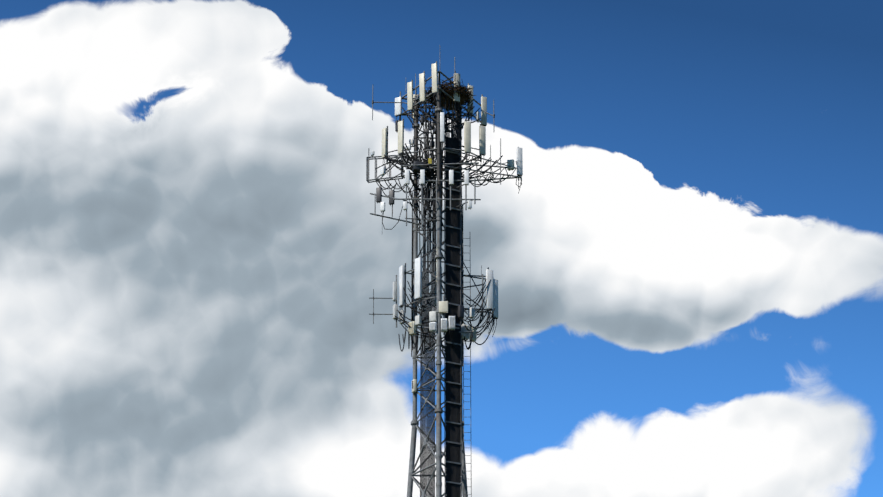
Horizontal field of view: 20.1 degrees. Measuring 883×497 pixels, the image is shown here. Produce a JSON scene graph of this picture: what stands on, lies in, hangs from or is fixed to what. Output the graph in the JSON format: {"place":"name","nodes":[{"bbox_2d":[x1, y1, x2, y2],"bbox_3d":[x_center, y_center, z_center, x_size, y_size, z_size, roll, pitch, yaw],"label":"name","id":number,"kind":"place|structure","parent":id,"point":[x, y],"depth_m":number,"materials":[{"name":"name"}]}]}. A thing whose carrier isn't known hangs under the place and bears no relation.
{"place":"outdoors","nodes":[
{"label":"outdoors","id":0,"kind":"place"},
{"bbox_2d":[0,0,882,496],"label":"sky","id":1,"kind":"structure","parent":0,"point":[686,260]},
{"bbox_2d":[366,57,522,496],"bbox_3d":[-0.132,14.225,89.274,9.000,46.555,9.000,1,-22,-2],"label":"cell tower","id":2,"kind":"structure","parent":0,"point":[454,328],"depth_m":94.45,"materials":[{"name":"metal"}]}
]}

